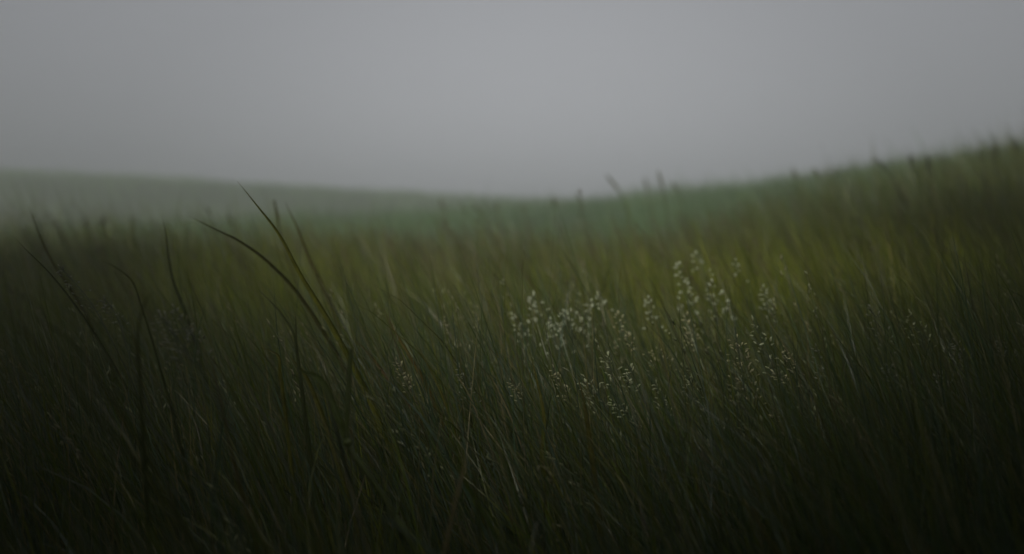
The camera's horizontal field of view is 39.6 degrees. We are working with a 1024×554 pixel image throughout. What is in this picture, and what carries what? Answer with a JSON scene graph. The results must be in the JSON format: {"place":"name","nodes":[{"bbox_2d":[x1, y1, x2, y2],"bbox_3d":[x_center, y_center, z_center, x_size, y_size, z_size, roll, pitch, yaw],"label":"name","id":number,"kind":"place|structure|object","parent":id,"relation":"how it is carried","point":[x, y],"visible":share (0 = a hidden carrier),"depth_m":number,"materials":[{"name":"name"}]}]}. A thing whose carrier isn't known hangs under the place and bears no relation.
{"place":"outdoors","nodes":[
{"label":"outdoors","id":0,"kind":"place"},
{"bbox_2d":[0,175,1022,541],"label":"ground","id":1,"kind":"structure","parent":0,"point":[128,199],"depth_m":59.86,"materials":[{"name":"plant"}]},
{"bbox_2d":[29,209,130,412],"bbox_3d":[-0.842,0.191,2.899,0.292,0.676,0.002,0,0,0],"label":"blade of grass","id":2,"kind":"object","parent":1,"relation":"on","point":[63,279],"visible":0.43,"depth_m":2.90,"materials":[{"name":"green plant"}]},
{"bbox_2d":[23,247,167,473],"bbox_3d":[-0.606,0.252,2.199,0.332,0.632,0.001,0,0,0],"label":"blade of grass","id":3,"kind":"object","parent":1,"relation":"on","point":[95,335],"visible":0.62,"depth_m":2.20,"materials":[{"name":"green plant"}]},
{"bbox_2d":[4,312,202,553],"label":"blade of grass","id":4,"kind":"object","parent":1,"relation":"on","point":[152,486],"visible":0.99,"depth_m":1.05,"materials":[{"name":"green plant"}]},
{"bbox_2d":[27,314,192,537],"bbox_3d":[-0.283,0.335,1.249,0.297,0.608,0.002,0,0,0],"label":"blade of grass","id":5,"kind":"object","parent":1,"relation":"on","point":[151,464],"visible":0.93,"depth_m":1.25,"materials":[{"name":"green plant"}]},
{"bbox_2d":[56,264,187,525],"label":"flowering grass","id":6,"kind":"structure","parent":1,"relation":"on","point":[105,328],"depth_m":2.00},
{"bbox_2d":[101,214,143,284],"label":"seed stalk","id":7,"kind":"object","parent":1,"relation":"on","point":[103,222],"visible":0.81,"depth_m":5.60,"materials":[{"name":"green plant"}]},
{"bbox_2d":[135,293,151,553],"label":"blade of grass","id":8,"kind":"object","parent":1,"relation":"on","point":[143,442],"visible":0.88,"depth_m":1.45,"materials":[{"name":"green plant"}]},
{"bbox_2d":[99,295,190,551],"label":"flowering grass","id":9,"kind":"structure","parent":1,"relation":"on","point":[137,377],"depth_m":1.90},
{"bbox_2d":[130,217,163,278],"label":"seed stalk","id":10,"kind":"object","parent":1,"relation":"on","point":[135,241],"visible":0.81,"depth_m":6.20,"materials":[{"name":"green plant"}]},
{"bbox_2d":[102,260,204,551],"bbox_3d":[-0.433,0.293,1.799,0.174,0.629,0.003,0,0,0],"label":"blade of grass","id":11,"kind":"object","parent":1,"relation":"on","point":[174,421],"visible":0.92,"depth_m":1.80,"materials":[{"name":"green plant"}]},
{"bbox_2d":[162,219,218,428],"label":"blade of grass","id":12,"kind":"object","parent":1,"relation":"on","point":[177,291],"visible":0.44,"depth_m":2.75,"materials":[{"name":"green plant"}]},
{"bbox_2d":[205,206,228,293],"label":"seed stalk","id":13,"kind":"object","parent":1,"relation":"on","point":[208,211],"visible":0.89,"depth_m":5.80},
{"bbox_2d":[150,309,288,553],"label":"flowering grass","id":14,"kind":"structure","parent":1,"relation":"on","point":[172,331],"depth_m":1.72,"materials":[{"name":"plant"}]},
{"bbox_2d":[170,303,292,542],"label":"flowering grass","id":15,"kind":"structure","parent":1,"relation":"on","point":[180,318],"depth_m":1.75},
{"bbox_2d":[227,215,274,293],"bbox_3d":[-1.173,-0.001,6.401,0.224,0.570,0.028,0,0,0],"label":"seed stalk","id":16,"kind":"object","parent":1,"relation":"on","point":[230,220],"visible":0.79,"depth_m":6.40,"materials":[{"name":"green plant"}]},
{"bbox_2d":[208,356,304,553],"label":"blade of grass","id":17,"kind":"object","parent":1,"relation":"on","point":[262,451],"visible":0.83,"depth_m":1.80,"materials":[{"name":"green plant"}]},
{"bbox_2d":[230,353,319,549],"bbox_3d":[-0.264,0.346,1.799,0.188,0.504,0.001,0,0,0],"label":"blade of grass","id":18,"kind":"object","parent":1,"relation":"on","point":[275,441],"visible":0.86,"depth_m":1.80,"materials":[{"name":"green plant"}]},
{"bbox_2d":[260,347,300,552],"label":"blade of grass","id":19,"kind":"object","parent":1,"relation":"on","point":[283,401],"visible":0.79,"depth_m":1.95,"materials":[{"name":"green plant"}]},
{"bbox_2d":[188,215,384,454],"bbox_3d":[-0.362,0.220,2.548,0.439,0.662,0.007,0,0,0],"label":"blade of grass","id":20,"kind":"object","parent":1,"relation":"on","point":[301,298],"visible":0.51,"depth_m":2.55,"materials":[{"name":"green plant"}]},
{"bbox_2d":[261,292,316,533],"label":"blade of grass","id":21,"kind":"object","parent":1,"relation":"on","point":[300,380],"visible":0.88,"depth_m":1.85,"materials":[{"name":"green plant"}]},
{"bbox_2d":[273,200,320,356],"bbox_3d":[-0.512,0.154,3.600,0.185,0.698,0.009,0,0,0],"label":"seed stalk","id":22,"kind":"object","parent":1,"relation":"on","point":[284,249],"visible":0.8,"depth_m":3.60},
{"bbox_2d":[294,308,317,519],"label":"blade of grass","id":23,"kind":"object","parent":1,"relation":"on","point":[305,405],"visible":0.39,"depth_m":1.95,"materials":[{"name":"green plant"}]},
{"bbox_2d":[290,356,362,553],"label":"blade of grass","id":24,"kind":"object","parent":1,"relation":"on","point":[317,402],"visible":0.73,"depth_m":1.95,"materials":[{"name":"green plant"}]},
{"bbox_2d":[285,202,374,434],"bbox_3d":[-0.376,0.181,3.098,0.238,0.692,0.003,0,0,0],"label":"blade of grass","id":25,"kind":"object","parent":1,"relation":"on","point":[316,271],"visible":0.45,"depth_m":3.10,"materials":[{"name":"green plant"}]},
{"bbox_2d":[238,182,424,539],"bbox_3d":[-0.258,0.206,2.198,0.335,0.710,0.006,0,0,0],"label":"blade of grass","id":26,"kind":"object","parent":1,"relation":"on","point":[323,312],"visible":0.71,"depth_m":2.20,"materials":[{"name":"green plant"}]},
{"bbox_2d":[0,166,663,234],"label":"distant grass","id":27,"kind":"structure","parent":1,"relation":"on","point":[190,181],"depth_m":61.87,"materials":[{"name":"plant"}]},
{"bbox_2d":[314,370,367,553],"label":"blade of grass","id":28,"kind":"object","parent":1,"relation":"on","point":[345,468],"visible":0.64,"depth_m":1.70,"materials":[{"name":"green plant"}]},
{"bbox_2d":[296,349,418,553],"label":"grass stalk","id":29,"kind":"object","parent":1,"relation":"on","point":[348,441],"depth_m":1.65,"materials":[{"name":"green plant"}]},
{"bbox_2d":[380,238,410,331],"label":"seed stalk","id":30,"kind":"object","parent":1,"relation":"on","point":[397,264],"visible":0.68,"depth_m":5.60,"materials":[{"name":"green plant"}]},
{"bbox_2d":[357,342,456,478],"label":"blade of grass","id":31,"kind":"object","parent":1,"relation":"on","point":[377,364],"visible":0.27,"depth_m":2.35,"materials":[{"name":"green plant"}]},
{"bbox_2d":[393,358,445,470],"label":"flowering grass","id":32,"kind":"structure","parent":1,"relation":"on","point":[398,364],"depth_m":2.12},
{"bbox_2d":[386,314,458,463],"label":"blade of grass","id":33,"kind":"object","parent":1,"relation":"on","point":[411,360],"visible":0.36,"depth_m":2.35,"materials":[{"name":"green plant"}]},
{"bbox_2d":[427,249,462,315],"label":"seed stalk","id":34,"kind":"object","parent":1,"relation":"on","point":[442,254],"visible":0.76,"depth_m":5.00,"materials":[{"name":"green plant"}]},
{"bbox_2d":[439,199,452,250],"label":"seed stalk","id":35,"kind":"object","parent":1,"relation":"on","point":[442,205],"visible":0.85,"depth_m":8.80,"materials":[{"name":"green plant"}]},
{"bbox_2d":[417,345,483,524],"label":"blade of grass","id":36,"kind":"object","parent":1,"relation":"on","point":[446,406],"visible":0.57,"depth_m":2.15,"materials":[{"name":"green plant"}]},
{"bbox_2d":[441,447,466,553],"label":"blade of grass","id":37,"kind":"object","parent":1,"relation":"on","point":[449,528],"visible":0.99,"depth_m":1.40,"materials":[{"name":"green plant"}]},
{"bbox_2d":[441,316,471,403],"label":"flowering grass","id":38,"kind":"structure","parent":1,"relation":"on","point":[451,334],"depth_m":2.80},
{"bbox_2d":[460,362,486,551],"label":"blade of grass","id":39,"kind":"object","parent":1,"relation":"on","point":[470,425],"visible":0.41,"depth_m":2.20,"materials":[{"name":"green plant"}]},
{"bbox_2d":[473,465,483,553],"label":"blade of grass","id":40,"kind":"object","parent":1,"relation":"on","point":[479,526],"visible":0.96,"depth_m":1.35,"materials":[{"name":"green plant"}]},
{"bbox_2d":[453,369,510,506],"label":"blade of grass","id":41,"kind":"object","parent":1,"relation":"on","point":[481,425],"visible":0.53,"depth_m":2.10,"materials":[{"name":"green plant"}]},
{"bbox_2d":[455,365,511,538],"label":"flowering grass","id":42,"kind":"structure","parent":1,"relation":"on","point":[473,408],"depth_m":2.14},
{"bbox_2d":[475,353,492,541],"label":"blade of grass","id":43,"kind":"object","parent":1,"relation":"on","point":[478,379],"visible":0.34,"depth_m":2.30,"materials":[{"name":"green plant"}]},
{"bbox_2d":[460,257,510,326],"bbox_3d":[-0.077,0.177,4.600,0.184,0.487,0.017,0,0,0],"label":"seed stalk","id":44,"kind":"object","parent":1,"relation":"on","point":[463,263],"visible":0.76,"depth_m":4.60,"materials":[{"name":"green plant"}]},
{"bbox_2d":[473,204,500,272],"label":"seed stalk","id":45,"kind":"object","parent":1,"relation":"on","point":[479,211],"visible":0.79,"depth_m":7.40,"materials":[{"name":"green plant"}]},
{"bbox_2d":[477,237,507,302],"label":"seed stalk","id":46,"kind":"object","parent":1,"relation":"on","point":[501,265],"visible":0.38,"depth_m":5.60,"materials":[{"name":"green plant"}]},
{"bbox_2d":[495,202,523,266],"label":"seed stalk","id":47,"kind":"object","parent":1,"relation":"on","point":[496,204],"visible":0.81,"depth_m":7.80,"materials":[{"name":"green plant"}]},
{"bbox_2d":[0,122,1023,259],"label":"hill grass","id":48,"kind":"structure","parent":1,"relation":"on","point":[635,204],"depth_m":23.42,"materials":[{"name":"plant"}]},
{"bbox_2d":[489,373,543,511],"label":"blade of grass","id":49,"kind":"object","parent":1,"relation":"on","point":[516,434],"visible":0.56,"depth_m":2.12,"materials":[{"name":"green plant"}]},
{"bbox_2d":[521,205,530,253],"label":"seed stalk","id":50,"kind":"object","parent":1,"relation":"on","point":[524,210],"visible":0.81,"depth_m":8.40,"materials":[{"name":"green plant"}]},
{"bbox_2d":[510,312,543,383],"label":"flowering grass","id":51,"kind":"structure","parent":1,"relation":"on","point":[512,318],"depth_m":2.80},
{"bbox_2d":[529,350,548,537],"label":"blade of grass","id":52,"kind":"object","parent":1,"relation":"on","point":[543,412],"visible":0.55,"depth_m":2.00,"materials":[{"name":"green plant"}]},
{"bbox_2d":[507,379,571,553],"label":"flowering grass","id":53,"kind":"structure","parent":1,"relation":"on","point":[531,414],"depth_m":2.14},
{"bbox_2d":[485,437,597,553],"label":"blade of grass","id":54,"kind":"object","parent":1,"relation":"on","point":[546,497],"visible":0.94,"depth_m":1.50,"materials":[{"name":"green plant"}]},
{"bbox_2d":[527,291,558,416],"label":"flowering grass","id":55,"kind":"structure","parent":1,"relation":"on","point":[534,305],"depth_m":2.85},
{"bbox_2d":[552,196,560,253],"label":"seed stalk","id":56,"kind":"object","parent":1,"relation":"on","point":[554,203],"visible":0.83,"depth_m":7.80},
{"bbox_2d":[545,317,578,424],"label":"flowering grass","id":57,"kind":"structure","parent":1,"relation":"on","point":[556,344],"depth_m":2.70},
{"bbox_2d":[548,368,584,552],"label":"blade of grass","id":58,"kind":"object","parent":1,"relation":"on","point":[562,427],"visible":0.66,"depth_m":2.10,"materials":[{"name":"green plant"}]},
{"bbox_2d":[568,193,585,253],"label":"seed stalk","id":59,"kind":"object","parent":1,"relation":"on","point":[579,197],"visible":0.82,"depth_m":8.60,"materials":[{"name":"green plant"}]},
{"bbox_2d":[549,364,615,545],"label":"flowering grass","id":60,"kind":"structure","parent":1,"relation":"on","point":[557,373],"depth_m":2.14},
{"bbox_2d":[580,298,592,393],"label":"flowering grass","id":61,"kind":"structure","parent":1,"relation":"on","point":[590,304],"depth_m":2.85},
{"bbox_2d":[577,255,599,304],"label":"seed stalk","id":62,"kind":"object","parent":1,"relation":"on","point":[582,263],"visible":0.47,"depth_m":4.40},
{"bbox_2d":[577,374,605,553],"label":"blade of grass","id":63,"kind":"object","parent":1,"relation":"on","point":[589,435],"visible":0.74,"depth_m":1.85,"materials":[{"name":"green plant"}]},
{"bbox_2d":[566,282,627,341],"bbox_3d":[0.231,0.243,3.700,0.183,0.466,0.008,0,0,0],"label":"seed stalk","id":64,"kind":"object","parent":1,"relation":"on","point":[574,306],"visible":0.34,"depth_m":3.70,"materials":[{"name":"green plant"}]},
{"bbox_2d":[577,378,644,480],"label":"flowering grass","id":65,"kind":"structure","parent":1,"relation":"on","point":[585,380],"depth_m":2.10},
{"bbox_2d":[600,351,644,519],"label":"flowering grass","id":66,"kind":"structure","parent":1,"relation":"on","point":[609,362],"depth_m":2.10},
{"bbox_2d":[606,175,641,261],"bbox_3d":[0.597,-0.127,7.201,0.253,0.782,0.026,0,0,0],"label":"seed stalk","id":67,"kind":"object","parent":1,"relation":"on","point":[614,184],"visible":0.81,"depth_m":7.20,"materials":[{"name":"green plant"}]},
{"bbox_2d":[614,311,648,437],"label":"flowering grass","id":68,"kind":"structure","parent":1,"relation":"on","point":[625,335],"depth_m":2.65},
{"bbox_2d":[622,363,644,448],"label":"flowering grass","id":69,"kind":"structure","parent":1,"relation":"on","point":[630,382],"depth_m":2.10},
{"bbox_2d":[624,331,649,408],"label":"flowering grass","id":70,"kind":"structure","parent":1,"relation":"on","point":[638,354],"depth_m":2.40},
{"bbox_2d":[607,399,672,533],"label":"flowering grass","id":71,"kind":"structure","parent":1,"relation":"on","point":[631,419],"depth_m":2.08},
{"bbox_2d":[614,283,675,355],"bbox_3d":[0.360,0.241,3.700,0.198,0.467,0.008,0,0,0],"label":"seed stalk","id":72,"kind":"object","parent":1,"relation":"on","point":[627,317],"visible":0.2,"depth_m":3.70,"materials":[{"name":"green plant"}]},
{"bbox_2d":[638,178,657,247],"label":"seed stalk","id":73,"kind":"object","parent":1,"relation":"on","point":[645,184],"visible":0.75,"depth_m":8.20,"materials":[{"name":"green plant"}]},
{"bbox_2d":[642,295,672,407],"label":"flowering grass","id":74,"kind":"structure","parent":1,"relation":"on","point":[648,296],"depth_m":2.80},
{"bbox_2d":[649,171,672,274],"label":"seed stalk","id":75,"kind":"object","parent":1,"relation":"on","point":[660,178],"visible":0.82,"depth_m":6.60,"materials":[{"name":"green plant"}]},
{"bbox_2d":[646,347,681,408],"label":"flowering grass","id":76,"kind":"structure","parent":1,"relation":"on","point":[662,364],"depth_m":2.45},
{"bbox_2d":[651,378,691,494],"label":"flowering grass","id":77,"kind":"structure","parent":1,"relation":"on","point":[665,412],"depth_m":2.10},
{"bbox_2d":[672,182,689,241],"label":"seed stalk","id":78,"kind":"object","parent":1,"relation":"on","point":[673,184],"visible":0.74,"depth_m":8.40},
{"bbox_2d":[673,261,705,370],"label":"flowering grass","id":79,"kind":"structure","parent":1,"relation":"on","point":[685,279],"depth_m":3.00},
{"bbox_2d":[684,328,701,391],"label":"flowering grass","id":80,"kind":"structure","parent":1,"relation":"on","point":[690,345],"depth_m":2.50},
{"bbox_2d":[671,358,720,443],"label":"blade of grass","id":81,"kind":"object","parent":1,"relation":"on","point":[696,386],"visible":0.23,"depth_m":2.35,"materials":[{"name":"green plant"}]},
{"bbox_2d":[682,311,711,407],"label":"flowering grass","id":82,"kind":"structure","parent":1,"relation":"on","point":[693,334],"depth_m":2.60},
{"bbox_2d":[682,374,728,506],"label":"flowering grass","id":83,"kind":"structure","parent":1,"relation":"on","point":[694,394],"depth_m":2.12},
{"bbox_2d":[691,250,720,378],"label":"flowering grass","id":84,"kind":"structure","parent":1,"relation":"on","point":[701,261],"depth_m":3.30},
{"bbox_2d":[701,407,728,467],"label":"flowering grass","id":85,"kind":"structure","parent":1,"relation":"on","point":[714,426],"depth_m":2.05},
{"bbox_2d":[715,333,742,426],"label":"blade of grass","id":86,"kind":"object","parent":1,"relation":"on","point":[728,373],"visible":0.16,"depth_m":2.50,"materials":[{"name":"green plant"}]},
{"bbox_2d":[732,258,754,352],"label":"flowering grass","id":87,"kind":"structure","parent":1,"relation":"on","point":[744,285],"depth_m":3.10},
{"bbox_2d":[759,284,785,387],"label":"flowering grass","id":88,"kind":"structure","parent":1,"relation":"on","point":[767,303],"depth_m":2.90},
{"bbox_2d":[750,315,797,459],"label":"flowering grass","id":89,"kind":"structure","parent":1,"relation":"on","point":[754,325],"depth_m":2.20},
{"bbox_2d":[770,369,805,426],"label":"flowering grass","id":90,"kind":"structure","parent":1,"relation":"on","point":[788,378],"depth_m":2.12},
{"bbox_2d":[791,169,803,216],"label":"seed stalk","id":91,"kind":"object","parent":1,"relation":"on","point":[794,174],"visible":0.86,"depth_m":8.20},
{"bbox_2d":[781,345,823,478],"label":"flowering grass","id":92,"kind":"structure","parent":1,"relation":"on","point":[792,368],"depth_m":2.15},
{"bbox_2d":[813,168,845,236],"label":"seed stalk","id":93,"kind":"object","parent":1,"relation":"on","point":[816,174],"visible":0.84,"depth_m":8.00,"materials":[{"name":"green plant"}]},
{"bbox_2d":[811,343,849,462],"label":"flowering grass","id":94,"kind":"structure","parent":1,"relation":"on","point":[824,373],"depth_m":2.20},
{"bbox_2d":[840,336,912,458],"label":"blade of grass","id":95,"kind":"object","parent":1,"relation":"on","point":[870,383],"visible":0.21,"depth_m":2.25,"materials":[{"name":"green plant"}]},
{"bbox_2d":[866,304,920,446],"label":"flowering grass","id":96,"kind":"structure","parent":1,"relation":"on","point":[879,334],"depth_m":2.35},
{"bbox_2d":[881,363,919,440],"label":"flowering grass","id":97,"kind":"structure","parent":1,"relation":"on","point":[896,380],"depth_m":2.10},
{"bbox_2d":[873,156,939,266],"bbox_3d":[1.730,-0.168,6.198,0.322,0.716,0.026,0,0,0],"label":"seed stalk","id":98,"kind":"object","parent":1,"relation":"on","point":[883,166],"visible":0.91,"depth_m":6.20,"materials":[{"name":"green plant"}]},
{"bbox_2d":[908,154,927,243],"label":"seed stalk","id":99,"kind":"object","parent":1,"relation":"on","point":[911,159],"visible":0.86,"depth_m":7.00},
{"bbox_2d":[906,310,937,395],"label":"flowering grass","id":100,"kind":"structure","parent":1,"relation":"on","point":[919,332],"depth_m":2.30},
{"bbox_2d":[908,153,939,275],"bbox_3d":[1.682,-0.142,5.801,0.157,0.730,0.022,0,0,0],"label":"seed stalk","id":101,"kind":"object","parent":1,"relation":"on","point":[928,162],"visible":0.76,"depth_m":5.80,"materials":[{"name":"green plant"}]},
{"bbox_2d":[939,155,948,199],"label":"seed stalk","id":102,"kind":"object","parent":1,"relation":"on","point":[942,161],"visible":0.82,"depth_m":7.40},
{"bbox_2d":[932,370,976,482],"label":"flowering grass","id":103,"kind":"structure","parent":1,"relation":"on","point":[947,385],"depth_m":2.10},
{"bbox_2d":[925,287,994,461],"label":"blade of grass","id":104,"kind":"object","parent":1,"relation":"on","point":[947,348],"visible":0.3,"depth_m":2.20,"materials":[{"name":"green plant"}]},
{"bbox_2d":[950,338,978,433],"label":"flowering grass","id":105,"kind":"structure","parent":1,"relation":"on","point":[960,358],"depth_m":2.15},
{"bbox_2d":[979,149,993,247],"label":"seed stalk","id":106,"kind":"object","parent":1,"relation":"on","point":[981,155],"visible":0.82,"depth_m":6.60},
{"bbox_2d":[996,336,1016,395],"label":"flowering grass","id":107,"kind":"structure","parent":1,"relation":"on","point":[1006,356],"depth_m":2.20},
{"bbox_2d":[992,145,1023,238],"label":"seed stalk","id":108,"kind":"object","parent":1,"relation":"on","point":[993,146],"visible":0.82,"depth_m":6.80,"materials":[{"name":"green plant"}]},
{"bbox_2d":[1013,138,1023,209],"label":"seed stalk","id":109,"kind":"object","parent":1,"relation":"on","point":[1016,147],"visible":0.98,"depth_m":6.40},
{"bbox_2d":[0,123,1023,553],"bbox_3d":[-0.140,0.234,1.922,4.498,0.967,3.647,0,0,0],"label":"meadow grass","id":110,"kind":"structure","parent":0,"point":[916,510],"depth_m":2.01,"materials":[{"name":"plant"}]},
{"bbox_2d":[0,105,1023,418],"bbox_3d":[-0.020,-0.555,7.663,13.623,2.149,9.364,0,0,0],"label":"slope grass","id":111,"kind":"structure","parent":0,"point":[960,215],"depth_m":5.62,"materials":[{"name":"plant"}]},
{"bbox_2d":[0,252,1023,553],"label":"fine flowering grass","id":112,"kind":"structure","parent":0,"point":[488,458],"depth_m":2.21,"materials":[{"name":"plant"}]},
{"bbox_2d":[0,0,1023,203],"label":"sky","id":113,"kind":"structure","parent":0,"point":[454,96],"materials":[{"name":"grey"}]},
{"bbox_2d":[552,308,587,347],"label":"flowering grass","id":114,"kind":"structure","parent":0,"point":[568,318],"depth_m":2.80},
{"bbox_2d":[595,292,612,423],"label":"flowering grass","id":115,"kind":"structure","parent":0,"point":[604,302],"depth_m":2.90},
{"bbox_2d":[706,278,736,351],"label":"flowering grass","id":116,"kind":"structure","parent":0,"point":[721,291],"depth_m":2.95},
{"bbox_2d":[726,334,766,481],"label":"flowering grass","id":117,"kind":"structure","parent":0,"point":[746,357],"depth_m":2.12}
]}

